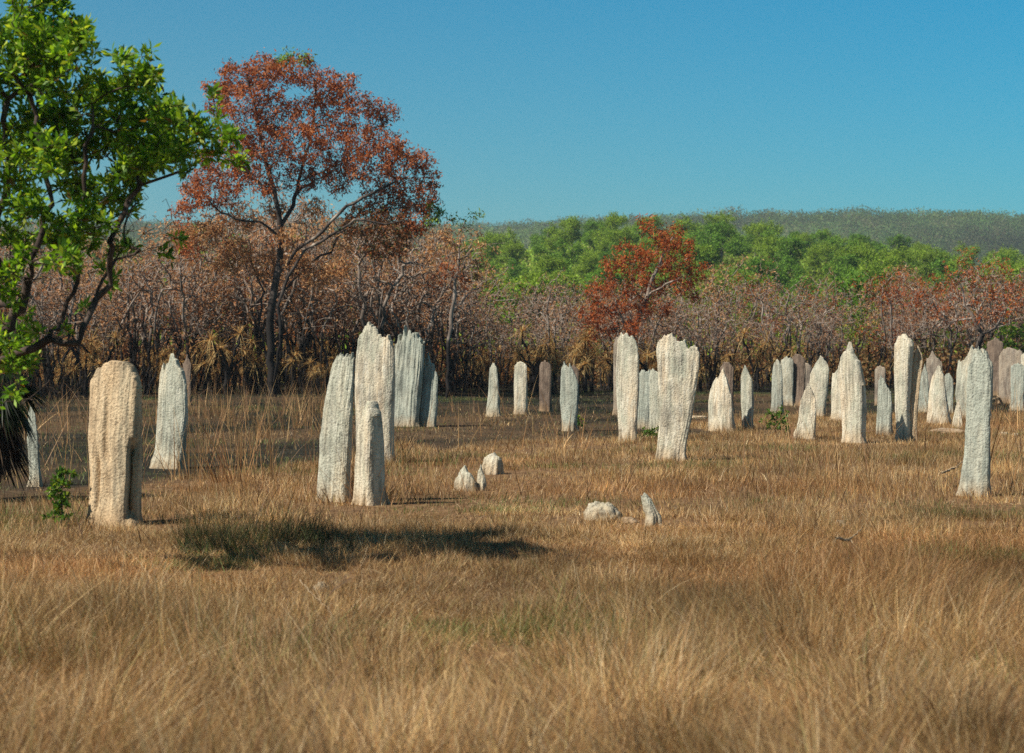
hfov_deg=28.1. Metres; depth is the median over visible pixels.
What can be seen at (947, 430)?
fallen slab
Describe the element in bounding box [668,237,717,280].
woodland tree
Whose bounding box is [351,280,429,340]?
bare burnt tree
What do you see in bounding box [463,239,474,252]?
woodland tree
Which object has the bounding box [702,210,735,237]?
woodland tree
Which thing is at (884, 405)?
termite mound
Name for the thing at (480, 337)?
bare burnt tree
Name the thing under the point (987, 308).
bare burnt tree
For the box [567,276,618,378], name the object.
rust leaved tree
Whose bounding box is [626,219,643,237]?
woodland tree
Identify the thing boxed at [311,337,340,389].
dry pandanus
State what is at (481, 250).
woodland tree
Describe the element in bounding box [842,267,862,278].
woodland tree
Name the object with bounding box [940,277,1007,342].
rust leaved tree
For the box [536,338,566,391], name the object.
dry pandanus
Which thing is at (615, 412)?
termite mound
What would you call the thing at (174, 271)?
bare burnt tree
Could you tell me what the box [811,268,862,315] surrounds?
woodland tree
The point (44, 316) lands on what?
bare burnt tree
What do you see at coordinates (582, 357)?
dry pandanus
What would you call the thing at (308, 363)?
dry pandanus
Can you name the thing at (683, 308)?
bare burnt tree
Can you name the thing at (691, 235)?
woodland tree
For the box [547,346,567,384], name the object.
dry pandanus
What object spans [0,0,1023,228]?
sky
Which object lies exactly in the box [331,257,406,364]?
bare burnt tree
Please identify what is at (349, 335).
bare burnt tree
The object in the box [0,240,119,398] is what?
bare burnt tree
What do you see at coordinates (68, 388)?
dry pandanus
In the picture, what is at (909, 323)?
rust leaved tree
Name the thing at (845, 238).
woodland tree
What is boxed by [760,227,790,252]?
woodland tree
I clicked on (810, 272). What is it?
slope undergrowth
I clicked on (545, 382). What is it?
termite mound
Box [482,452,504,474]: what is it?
mound stub
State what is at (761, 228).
woodland tree
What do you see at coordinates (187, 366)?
termite mound
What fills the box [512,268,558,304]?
woodland tree
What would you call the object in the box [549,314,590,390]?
bare burnt tree
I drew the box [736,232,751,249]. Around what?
woodland tree
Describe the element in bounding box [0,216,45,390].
bare burnt tree
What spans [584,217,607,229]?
woodland tree
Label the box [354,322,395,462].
termite mound
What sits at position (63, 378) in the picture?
dry pandanus
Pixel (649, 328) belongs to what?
brown leaved tree
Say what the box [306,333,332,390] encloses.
dry pandanus
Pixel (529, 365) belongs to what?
dry pandanus
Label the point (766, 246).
woodland tree
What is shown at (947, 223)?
ridge forest
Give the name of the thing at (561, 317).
bare burnt tree
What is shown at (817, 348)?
bare burnt tree
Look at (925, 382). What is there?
termite mound
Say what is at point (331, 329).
brown leaved tree
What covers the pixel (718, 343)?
bare burnt tree
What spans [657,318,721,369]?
bare burnt tree
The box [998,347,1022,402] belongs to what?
termite mound
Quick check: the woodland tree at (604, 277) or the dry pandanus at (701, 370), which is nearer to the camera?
the dry pandanus at (701, 370)
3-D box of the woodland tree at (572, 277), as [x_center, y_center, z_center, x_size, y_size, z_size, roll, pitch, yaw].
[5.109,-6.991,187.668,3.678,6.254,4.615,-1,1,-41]
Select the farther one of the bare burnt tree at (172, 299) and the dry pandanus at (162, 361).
the bare burnt tree at (172, 299)
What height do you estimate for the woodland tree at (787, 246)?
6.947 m
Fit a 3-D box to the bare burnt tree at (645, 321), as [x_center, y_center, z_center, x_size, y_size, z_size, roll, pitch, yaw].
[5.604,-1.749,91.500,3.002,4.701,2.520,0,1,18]
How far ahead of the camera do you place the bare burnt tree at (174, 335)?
81.99 m
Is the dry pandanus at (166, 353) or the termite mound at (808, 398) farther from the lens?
the dry pandanus at (166, 353)
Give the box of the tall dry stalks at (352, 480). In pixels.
[305,424,436,504]
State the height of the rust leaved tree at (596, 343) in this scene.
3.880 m
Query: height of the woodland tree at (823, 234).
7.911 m
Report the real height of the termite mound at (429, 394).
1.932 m
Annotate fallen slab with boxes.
[930,428,964,432]
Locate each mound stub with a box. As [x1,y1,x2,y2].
[453,465,477,490]
[477,464,486,490]
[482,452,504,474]
[641,492,661,526]
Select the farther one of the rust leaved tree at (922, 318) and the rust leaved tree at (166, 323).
the rust leaved tree at (922, 318)
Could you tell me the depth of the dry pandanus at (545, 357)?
83.52 m
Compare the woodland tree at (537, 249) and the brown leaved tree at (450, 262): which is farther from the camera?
the woodland tree at (537, 249)
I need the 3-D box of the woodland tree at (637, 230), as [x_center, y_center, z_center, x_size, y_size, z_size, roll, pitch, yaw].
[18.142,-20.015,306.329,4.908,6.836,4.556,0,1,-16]
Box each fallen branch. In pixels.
[299,579,333,619]
[834,527,862,543]
[941,461,962,473]
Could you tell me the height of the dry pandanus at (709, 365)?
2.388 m
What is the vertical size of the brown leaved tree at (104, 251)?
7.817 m
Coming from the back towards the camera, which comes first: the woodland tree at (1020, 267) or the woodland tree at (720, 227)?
the woodland tree at (720, 227)
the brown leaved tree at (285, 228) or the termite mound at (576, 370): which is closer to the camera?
the termite mound at (576, 370)
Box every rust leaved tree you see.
[126,292,199,385]
[207,227,289,385]
[248,281,296,385]
[289,281,342,385]
[423,282,463,384]
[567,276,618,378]
[568,288,649,384]
[570,304,610,385]
[722,271,787,359]
[745,281,795,385]
[783,278,849,361]
[850,265,922,388]
[867,285,922,357]
[893,309,935,348]
[905,282,949,366]
[906,289,977,348]
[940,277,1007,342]
[986,296,1022,346]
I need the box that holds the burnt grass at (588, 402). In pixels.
[0,385,1023,496]
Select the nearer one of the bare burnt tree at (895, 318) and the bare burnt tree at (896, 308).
the bare burnt tree at (895, 318)
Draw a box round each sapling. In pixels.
[41,465,78,524]
[577,415,585,428]
[639,425,658,436]
[758,404,789,432]
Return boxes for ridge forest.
[0,204,1023,273]
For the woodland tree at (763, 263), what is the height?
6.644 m
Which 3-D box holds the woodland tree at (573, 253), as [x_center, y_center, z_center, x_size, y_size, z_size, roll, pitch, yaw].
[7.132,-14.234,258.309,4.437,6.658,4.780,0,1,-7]
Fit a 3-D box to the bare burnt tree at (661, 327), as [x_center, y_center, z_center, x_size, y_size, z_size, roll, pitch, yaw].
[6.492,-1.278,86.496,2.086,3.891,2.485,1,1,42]
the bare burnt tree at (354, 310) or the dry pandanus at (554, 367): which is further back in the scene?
the bare burnt tree at (354, 310)
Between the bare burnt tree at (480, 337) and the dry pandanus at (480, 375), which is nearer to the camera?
the dry pandanus at (480, 375)
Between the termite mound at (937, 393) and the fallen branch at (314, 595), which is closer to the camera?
the fallen branch at (314, 595)
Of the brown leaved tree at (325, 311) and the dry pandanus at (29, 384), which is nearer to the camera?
the dry pandanus at (29, 384)
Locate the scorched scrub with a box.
[0,339,1010,387]
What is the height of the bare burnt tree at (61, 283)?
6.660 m
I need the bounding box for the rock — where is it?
[313,581,327,589]
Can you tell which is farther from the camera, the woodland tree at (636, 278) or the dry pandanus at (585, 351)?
the woodland tree at (636, 278)
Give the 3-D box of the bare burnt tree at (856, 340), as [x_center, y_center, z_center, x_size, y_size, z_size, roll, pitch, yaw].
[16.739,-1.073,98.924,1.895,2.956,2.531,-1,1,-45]
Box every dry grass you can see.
[0,408,1023,542]
[0,506,1023,752]
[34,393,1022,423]
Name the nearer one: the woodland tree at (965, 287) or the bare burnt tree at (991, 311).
the bare burnt tree at (991, 311)
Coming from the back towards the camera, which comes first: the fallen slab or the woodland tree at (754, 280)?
the woodland tree at (754, 280)
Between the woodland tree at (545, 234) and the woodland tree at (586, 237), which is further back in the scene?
the woodland tree at (545, 234)
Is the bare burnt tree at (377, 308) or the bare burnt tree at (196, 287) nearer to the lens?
the bare burnt tree at (377, 308)
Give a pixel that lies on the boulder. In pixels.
(631, 519)
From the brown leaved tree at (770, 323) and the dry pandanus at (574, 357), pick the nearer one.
the dry pandanus at (574, 357)
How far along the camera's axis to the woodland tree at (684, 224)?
312.05 m
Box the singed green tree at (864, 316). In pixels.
[832,300,883,359]
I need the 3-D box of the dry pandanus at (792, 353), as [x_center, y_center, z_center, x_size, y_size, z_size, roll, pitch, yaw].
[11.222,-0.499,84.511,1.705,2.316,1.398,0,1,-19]
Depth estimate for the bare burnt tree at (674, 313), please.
90.80 m
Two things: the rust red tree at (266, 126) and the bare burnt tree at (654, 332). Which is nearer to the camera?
the rust red tree at (266, 126)
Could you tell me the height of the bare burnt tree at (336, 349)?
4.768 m
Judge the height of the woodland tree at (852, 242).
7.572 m
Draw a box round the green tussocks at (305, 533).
[146,495,379,557]
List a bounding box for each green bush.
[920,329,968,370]
[958,321,1023,352]
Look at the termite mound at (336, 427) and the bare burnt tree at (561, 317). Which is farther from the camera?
the bare burnt tree at (561, 317)
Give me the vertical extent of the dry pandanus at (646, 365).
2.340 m
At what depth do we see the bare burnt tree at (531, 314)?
101.64 m
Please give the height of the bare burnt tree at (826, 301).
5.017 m
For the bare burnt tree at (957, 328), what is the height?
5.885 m
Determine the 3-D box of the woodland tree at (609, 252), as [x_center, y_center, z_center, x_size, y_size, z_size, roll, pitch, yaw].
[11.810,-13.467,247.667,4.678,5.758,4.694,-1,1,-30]
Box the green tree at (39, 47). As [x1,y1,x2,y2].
[0,0,253,414]
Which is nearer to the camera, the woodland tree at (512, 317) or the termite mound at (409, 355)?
the termite mound at (409, 355)
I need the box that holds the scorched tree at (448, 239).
[414,207,500,397]
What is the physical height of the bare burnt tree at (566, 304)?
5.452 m
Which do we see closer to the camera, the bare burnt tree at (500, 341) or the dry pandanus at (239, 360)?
the dry pandanus at (239, 360)
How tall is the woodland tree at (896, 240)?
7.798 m
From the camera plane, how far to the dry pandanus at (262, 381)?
81.55 m
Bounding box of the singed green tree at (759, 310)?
[734,289,801,382]
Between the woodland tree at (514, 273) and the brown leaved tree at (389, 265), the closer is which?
the brown leaved tree at (389, 265)
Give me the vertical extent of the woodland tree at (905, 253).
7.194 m
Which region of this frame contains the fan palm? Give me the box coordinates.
[0,350,53,498]
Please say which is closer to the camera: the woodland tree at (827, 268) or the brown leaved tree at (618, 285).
the brown leaved tree at (618, 285)
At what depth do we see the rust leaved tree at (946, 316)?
105.18 m
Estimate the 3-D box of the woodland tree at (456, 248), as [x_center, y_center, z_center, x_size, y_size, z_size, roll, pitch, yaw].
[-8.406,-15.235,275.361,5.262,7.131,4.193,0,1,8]
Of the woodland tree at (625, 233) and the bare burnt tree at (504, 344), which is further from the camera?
the woodland tree at (625, 233)
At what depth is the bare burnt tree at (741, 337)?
96.60 m
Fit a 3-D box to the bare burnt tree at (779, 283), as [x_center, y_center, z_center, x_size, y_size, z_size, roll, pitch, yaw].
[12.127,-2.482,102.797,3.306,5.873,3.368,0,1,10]
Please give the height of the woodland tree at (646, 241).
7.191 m
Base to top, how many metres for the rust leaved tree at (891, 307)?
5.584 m
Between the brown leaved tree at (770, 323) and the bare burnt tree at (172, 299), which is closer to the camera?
the bare burnt tree at (172, 299)
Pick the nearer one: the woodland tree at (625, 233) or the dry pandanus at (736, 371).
the dry pandanus at (736, 371)
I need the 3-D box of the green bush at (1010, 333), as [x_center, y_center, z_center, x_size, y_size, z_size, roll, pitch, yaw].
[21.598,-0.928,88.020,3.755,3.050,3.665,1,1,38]
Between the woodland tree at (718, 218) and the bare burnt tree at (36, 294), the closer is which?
the bare burnt tree at (36, 294)
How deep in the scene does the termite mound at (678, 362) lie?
34.22 m
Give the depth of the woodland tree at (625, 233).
265.42 m
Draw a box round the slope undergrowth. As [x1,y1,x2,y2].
[34,232,1022,377]
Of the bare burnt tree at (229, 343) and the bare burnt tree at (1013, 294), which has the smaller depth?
the bare burnt tree at (229, 343)
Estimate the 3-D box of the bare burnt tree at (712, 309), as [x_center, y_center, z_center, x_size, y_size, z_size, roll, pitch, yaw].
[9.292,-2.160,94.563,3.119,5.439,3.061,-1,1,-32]
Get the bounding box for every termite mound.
[27,406,42,486]
[84,360,143,526]
[149,353,187,468]
[183,355,191,405]
[315,352,354,501]
[351,401,390,505]
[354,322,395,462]
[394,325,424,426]
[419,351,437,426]
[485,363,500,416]
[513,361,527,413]
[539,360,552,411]
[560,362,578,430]
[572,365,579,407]
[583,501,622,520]
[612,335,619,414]
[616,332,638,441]
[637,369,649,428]
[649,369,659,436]
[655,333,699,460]
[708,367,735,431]
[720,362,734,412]
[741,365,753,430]
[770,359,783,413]
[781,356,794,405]
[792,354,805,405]
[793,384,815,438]
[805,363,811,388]
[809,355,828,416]
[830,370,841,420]
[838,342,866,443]
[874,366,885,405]
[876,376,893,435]
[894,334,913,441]
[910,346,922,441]
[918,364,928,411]
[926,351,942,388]
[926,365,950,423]
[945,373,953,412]
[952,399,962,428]
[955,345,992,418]
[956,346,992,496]
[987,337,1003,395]
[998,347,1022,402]
[1009,363,1023,410]
[1021,353,1023,365]
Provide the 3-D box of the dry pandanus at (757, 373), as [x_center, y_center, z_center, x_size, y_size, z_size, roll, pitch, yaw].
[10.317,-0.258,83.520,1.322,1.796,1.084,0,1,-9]
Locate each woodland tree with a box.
[83,238,115,266]
[195,250,216,273]
[436,241,468,258]
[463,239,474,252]
[465,235,480,256]
[470,271,529,336]
[472,252,499,272]
[472,284,525,344]
[473,243,499,260]
[475,230,503,265]
[477,263,510,282]
[490,227,531,261]
[494,239,526,268]
[500,307,521,339]
[502,258,532,282]
[511,268,569,341]
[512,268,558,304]
[526,250,569,276]
[528,231,544,248]
[528,262,560,303]
[531,241,557,264]
[539,234,553,245]
[540,227,560,245]
[542,222,576,253]
[546,267,583,307]
[550,266,571,274]
[551,238,588,266]
[556,213,582,246]
[572,250,599,278]
[576,221,602,243]
[580,265,620,293]
[581,224,608,251]
[582,261,632,301]
[582,273,622,304]
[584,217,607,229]
[590,225,617,261]
[590,231,620,255]
[593,242,628,267]
[602,211,630,235]
[605,224,641,259]
[622,249,657,277]
[623,271,647,288]
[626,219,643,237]
[629,220,649,247]
[635,238,677,265]
[638,233,672,269]
[641,214,667,240]
[652,269,685,303]
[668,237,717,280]
[669,222,694,258]
[672,212,704,239]
[681,232,702,248]
[682,273,752,336]
[690,222,726,253]
[690,232,737,271]
[692,220,745,261]
[692,266,721,298]
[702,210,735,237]
[709,210,741,236]
[709,308,768,348]
[718,268,750,285]
[728,232,755,257]
[729,267,777,309]
[735,256,790,293]
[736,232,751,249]
[742,222,761,256]
[745,217,784,248]
[752,232,783,261]
[757,237,791,261]
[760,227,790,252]
[763,240,782,264]
[763,287,805,318]
[767,254,805,289]
[770,290,806,315]
[772,236,809,273]
[779,279,820,317]
[789,231,816,245]
[789,274,820,313]
[795,232,813,248]
[801,248,808,259]
[804,242,828,276]
[810,271,896,336]
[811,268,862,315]
[813,229,844,258]
[816,227,833,245]
[819,239,841,265]
[820,260,855,280]
[826,269,876,295]
[827,233,860,254]
[828,253,862,282]
[831,241,875,275]
[833,234,848,259]
[836,302,895,340]
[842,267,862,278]
[849,232,877,242]
[852,244,877,264]
[854,233,884,249]
[854,238,873,248]
[856,247,907,287]
[857,257,896,279]
[863,245,883,277]
[871,241,889,250]
[877,243,920,290]
[885,233,912,251]
[901,284,963,339]
[902,274,931,288]
[906,244,940,278]
[907,242,931,262]
[907,244,949,279]
[909,240,930,262]
[927,272,941,285]
[929,257,970,291]
[938,247,953,259]
[945,255,973,266]
[945,257,971,281]
[953,240,980,265]
[964,283,996,310]
[973,258,1022,307]
[977,254,1002,292]
[980,252,1023,282]
[982,247,1013,261]
[986,244,1023,261]
[991,255,1023,297]
[1014,258,1023,293]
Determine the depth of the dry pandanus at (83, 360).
79.85 m
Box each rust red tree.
[167,45,445,396]
[572,213,710,350]
[900,247,1023,349]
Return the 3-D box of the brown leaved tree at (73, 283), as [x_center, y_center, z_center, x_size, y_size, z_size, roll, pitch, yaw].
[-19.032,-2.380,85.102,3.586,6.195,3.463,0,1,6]
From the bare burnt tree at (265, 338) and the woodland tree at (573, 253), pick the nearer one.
the bare burnt tree at (265, 338)
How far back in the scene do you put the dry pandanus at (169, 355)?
82.91 m
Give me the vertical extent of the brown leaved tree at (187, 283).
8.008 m
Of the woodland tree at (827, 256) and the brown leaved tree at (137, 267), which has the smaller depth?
the brown leaved tree at (137, 267)
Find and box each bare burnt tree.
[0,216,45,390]
[0,224,78,388]
[0,238,43,311]
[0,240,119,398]
[0,286,68,394]
[1,267,67,390]
[1,297,69,391]
[2,230,91,393]
[4,279,64,395]
[17,269,92,399]
[23,253,64,384]
[47,257,133,385]
[69,250,148,394]
[83,246,189,394]
[92,254,164,361]
[94,235,202,393]
[97,290,160,363]
[122,277,177,389]
[124,222,238,390]
[134,229,226,356]
[146,243,246,394]
[147,237,230,381]
[148,259,217,354]
[153,276,250,384]
[164,243,252,370]
[175,277,237,388]
[177,247,266,391]
[184,276,253,393]
[192,186,315,393]
[200,214,313,390]
[206,240,291,390]
[228,218,331,383]
[230,249,288,384]
[240,203,357,387]
[245,193,350,391]
[253,231,343,393]
[295,287,358,385]
[298,210,397,374]
[309,225,466,362]
[309,255,389,366]
[315,209,449,343]
[316,274,350,351]
[319,272,369,387]
[322,210,385,351]
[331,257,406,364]
[339,254,426,343]
[343,220,451,343]
[346,210,451,304]
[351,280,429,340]
[376,257,462,357]
[383,263,449,357]
[386,221,488,392]
[393,296,434,349]
[400,247,486,391]
[421,238,522,386]
[425,292,493,392]
[437,272,510,387]
[448,280,491,378]
[465,301,538,388]
[465,304,508,385]
[468,306,525,392]
[470,299,522,383]
[479,321,534,385]
[499,283,558,383]
[504,290,561,381]
[508,299,582,387]
[509,274,588,383]
[515,287,569,347]
[519,269,598,392]
[533,282,602,384]
[541,278,598,357]
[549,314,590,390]
[567,288,646,389]
[568,316,602,381]
[586,276,688,367]
[586,282,644,340]
[589,299,652,342]
[597,289,665,371]
[607,285,665,372]
[625,271,705,368]
[635,276,704,346]
[640,287,704,341]
[640,300,689,369]
[642,276,712,345]
[644,310,678,360]
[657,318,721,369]
[675,296,731,390]
[678,285,768,386]
[678,290,747,389]
[683,270,746,385]
[694,317,746,361]
[705,309,750,388]
[720,311,757,384]
[725,272,784,375]
[738,279,809,389]
[748,287,808,350]
[761,276,834,366]
[788,297,845,364]
[789,279,858,385]
[793,267,872,361]
[795,305,847,359]
[799,307,844,361]
[800,308,862,385]
[801,311,844,385]
[843,329,870,360]
[850,298,893,380]
[854,287,927,382]
[855,307,909,386]
[875,275,922,354]
[878,315,926,349]
[881,309,929,357]
[885,272,962,367]
[898,280,971,348]
[900,281,973,375]
[910,258,1006,387]
[913,310,971,385]
[934,270,1005,360]
[944,249,1023,351]
[944,294,1007,359]
[951,274,1014,357]
[956,312,991,350]
[971,268,1023,350]
[982,277,1023,346]
[990,268,1023,350]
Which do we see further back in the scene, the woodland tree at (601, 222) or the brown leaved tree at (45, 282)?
the woodland tree at (601, 222)
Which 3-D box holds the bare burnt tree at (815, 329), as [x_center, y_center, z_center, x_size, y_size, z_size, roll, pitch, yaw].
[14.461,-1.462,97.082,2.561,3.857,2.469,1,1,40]
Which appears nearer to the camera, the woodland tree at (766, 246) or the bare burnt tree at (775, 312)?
the bare burnt tree at (775, 312)
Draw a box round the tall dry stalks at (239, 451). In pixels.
[4,372,1023,498]
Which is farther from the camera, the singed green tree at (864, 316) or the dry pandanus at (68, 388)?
the singed green tree at (864, 316)
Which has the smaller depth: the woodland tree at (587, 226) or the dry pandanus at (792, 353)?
the dry pandanus at (792, 353)
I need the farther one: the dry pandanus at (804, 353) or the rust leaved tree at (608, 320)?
the dry pandanus at (804, 353)
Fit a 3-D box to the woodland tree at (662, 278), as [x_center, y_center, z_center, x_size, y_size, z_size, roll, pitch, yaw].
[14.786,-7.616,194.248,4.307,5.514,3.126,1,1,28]
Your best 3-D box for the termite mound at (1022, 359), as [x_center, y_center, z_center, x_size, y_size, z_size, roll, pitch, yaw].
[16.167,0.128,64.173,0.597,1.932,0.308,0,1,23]
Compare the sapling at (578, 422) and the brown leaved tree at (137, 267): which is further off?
the brown leaved tree at (137, 267)
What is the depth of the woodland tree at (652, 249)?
254.28 m
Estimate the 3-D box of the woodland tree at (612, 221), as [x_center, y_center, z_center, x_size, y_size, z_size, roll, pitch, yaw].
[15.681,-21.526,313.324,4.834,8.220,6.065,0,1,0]
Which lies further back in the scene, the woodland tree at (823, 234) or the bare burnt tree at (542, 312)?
the woodland tree at (823, 234)
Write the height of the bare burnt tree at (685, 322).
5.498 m
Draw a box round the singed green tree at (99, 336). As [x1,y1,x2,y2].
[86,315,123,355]
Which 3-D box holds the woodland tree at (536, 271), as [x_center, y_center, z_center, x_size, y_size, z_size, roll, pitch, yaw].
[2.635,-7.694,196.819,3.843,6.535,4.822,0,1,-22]
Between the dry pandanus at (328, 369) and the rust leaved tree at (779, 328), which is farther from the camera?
the rust leaved tree at (779, 328)
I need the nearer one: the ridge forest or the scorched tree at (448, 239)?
the scorched tree at (448, 239)
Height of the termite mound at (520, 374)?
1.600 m
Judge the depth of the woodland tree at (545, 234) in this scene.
363.96 m
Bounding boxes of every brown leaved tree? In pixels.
[2,249,73,363]
[17,267,70,389]
[23,248,96,380]
[41,274,104,396]
[62,236,125,382]
[70,272,141,383]
[76,283,126,395]
[81,227,211,366]
[83,256,162,380]
[93,211,212,372]
[107,241,179,333]
[135,277,192,388]
[136,215,245,392]
[160,236,218,357]
[167,254,219,356]
[173,254,306,392]
[194,222,265,383]
[217,227,300,386]
[224,180,342,345]
[237,217,392,392]
[246,197,350,383]
[250,235,369,390]
[252,203,324,319]
[263,267,342,388]
[310,265,370,376]
[314,239,389,353]
[331,231,459,322]
[332,210,472,323]
[355,221,440,332]
[381,253,459,373]
[408,227,482,352]
[414,242,475,383]
[415,265,473,386]
[418,240,505,385]
[444,275,521,377]
[541,305,587,363]
[573,275,655,387]
[599,298,672,361]
[697,254,777,377]
[754,307,795,379]
[859,259,926,351]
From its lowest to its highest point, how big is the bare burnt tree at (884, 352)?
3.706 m
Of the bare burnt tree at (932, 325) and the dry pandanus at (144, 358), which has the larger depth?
the bare burnt tree at (932, 325)
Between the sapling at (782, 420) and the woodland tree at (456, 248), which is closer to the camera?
the sapling at (782, 420)
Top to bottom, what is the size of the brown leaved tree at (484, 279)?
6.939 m
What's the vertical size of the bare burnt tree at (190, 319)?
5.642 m
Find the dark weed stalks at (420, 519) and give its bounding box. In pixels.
[0,421,1023,752]
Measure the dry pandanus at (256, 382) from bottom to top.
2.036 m
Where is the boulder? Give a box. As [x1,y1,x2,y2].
[620,517,638,522]
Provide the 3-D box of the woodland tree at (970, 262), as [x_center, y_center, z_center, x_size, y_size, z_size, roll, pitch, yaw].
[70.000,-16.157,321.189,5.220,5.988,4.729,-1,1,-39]
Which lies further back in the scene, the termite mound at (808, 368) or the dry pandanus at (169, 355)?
the dry pandanus at (169, 355)
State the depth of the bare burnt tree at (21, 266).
73.32 m
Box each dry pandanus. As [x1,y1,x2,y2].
[1,353,27,390]
[23,365,40,396]
[45,335,72,397]
[49,347,70,384]
[53,343,106,366]
[55,365,78,395]
[56,357,81,399]
[65,327,130,374]
[69,358,88,394]
[73,355,93,378]
[74,350,106,397]
[80,323,108,373]
[135,344,164,393]
[140,338,165,392]
[151,348,175,371]
[157,343,175,381]
[159,344,191,366]
[183,339,234,393]
[191,353,212,393]
[191,356,202,388]
[195,324,251,394]
[203,341,256,387]
[211,366,218,392]
[214,354,236,392]
[233,331,260,393]
[238,350,281,393]
[259,364,267,391]
[262,336,291,389]
[280,345,306,393]
[281,337,298,388]
[292,348,328,390]
[303,357,323,394]
[305,365,331,394]
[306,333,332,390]
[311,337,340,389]
[319,365,324,388]
[328,352,335,370]
[435,349,461,368]
[437,366,451,378]
[457,356,489,392]
[467,357,492,391]
[471,364,488,387]
[475,345,503,370]
[475,366,496,388]
[481,368,502,383]
[484,357,508,378]
[507,339,556,393]
[508,346,536,390]
[510,319,567,393]
[520,346,547,387]
[531,343,558,376]
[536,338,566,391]
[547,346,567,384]
[548,358,568,393]
[562,336,589,375]
[564,326,601,392]
[566,343,596,374]
[569,330,604,388]
[573,356,592,387]
[582,343,603,391]
[594,359,612,390]
[596,348,613,390]
[612,340,656,373]
[618,332,652,360]
[644,357,657,371]
[698,366,708,390]
[701,338,729,388]
[718,348,732,367]
[721,347,739,372]
[731,322,780,389]
[733,364,741,376]
[753,351,774,389]
[770,340,798,361]
[794,343,813,362]
[861,338,887,386]
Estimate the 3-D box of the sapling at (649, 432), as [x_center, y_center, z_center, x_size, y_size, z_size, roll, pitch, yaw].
[2.871,1.165,42.411,0.490,0.347,0.626,0,1,0]
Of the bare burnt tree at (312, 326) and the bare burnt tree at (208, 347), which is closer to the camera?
the bare burnt tree at (312, 326)
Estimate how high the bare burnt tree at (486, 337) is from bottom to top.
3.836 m
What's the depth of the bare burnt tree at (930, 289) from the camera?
98.43 m
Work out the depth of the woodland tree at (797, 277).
183.64 m
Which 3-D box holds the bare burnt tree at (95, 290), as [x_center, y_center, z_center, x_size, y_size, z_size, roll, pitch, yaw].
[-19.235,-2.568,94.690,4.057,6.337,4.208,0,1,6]
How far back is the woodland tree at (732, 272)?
205.58 m
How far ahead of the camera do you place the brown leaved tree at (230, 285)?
92.45 m
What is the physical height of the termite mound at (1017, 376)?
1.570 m
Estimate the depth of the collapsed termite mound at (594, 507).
22.52 m
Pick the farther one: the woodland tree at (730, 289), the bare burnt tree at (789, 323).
the woodland tree at (730, 289)
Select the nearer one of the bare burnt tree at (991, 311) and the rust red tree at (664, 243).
the rust red tree at (664, 243)
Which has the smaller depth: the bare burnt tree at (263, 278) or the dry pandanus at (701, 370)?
the dry pandanus at (701, 370)
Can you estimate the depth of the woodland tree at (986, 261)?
236.01 m
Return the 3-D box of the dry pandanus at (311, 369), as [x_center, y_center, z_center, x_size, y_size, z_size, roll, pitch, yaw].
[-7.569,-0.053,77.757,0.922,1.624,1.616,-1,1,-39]
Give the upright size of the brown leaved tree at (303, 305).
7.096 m

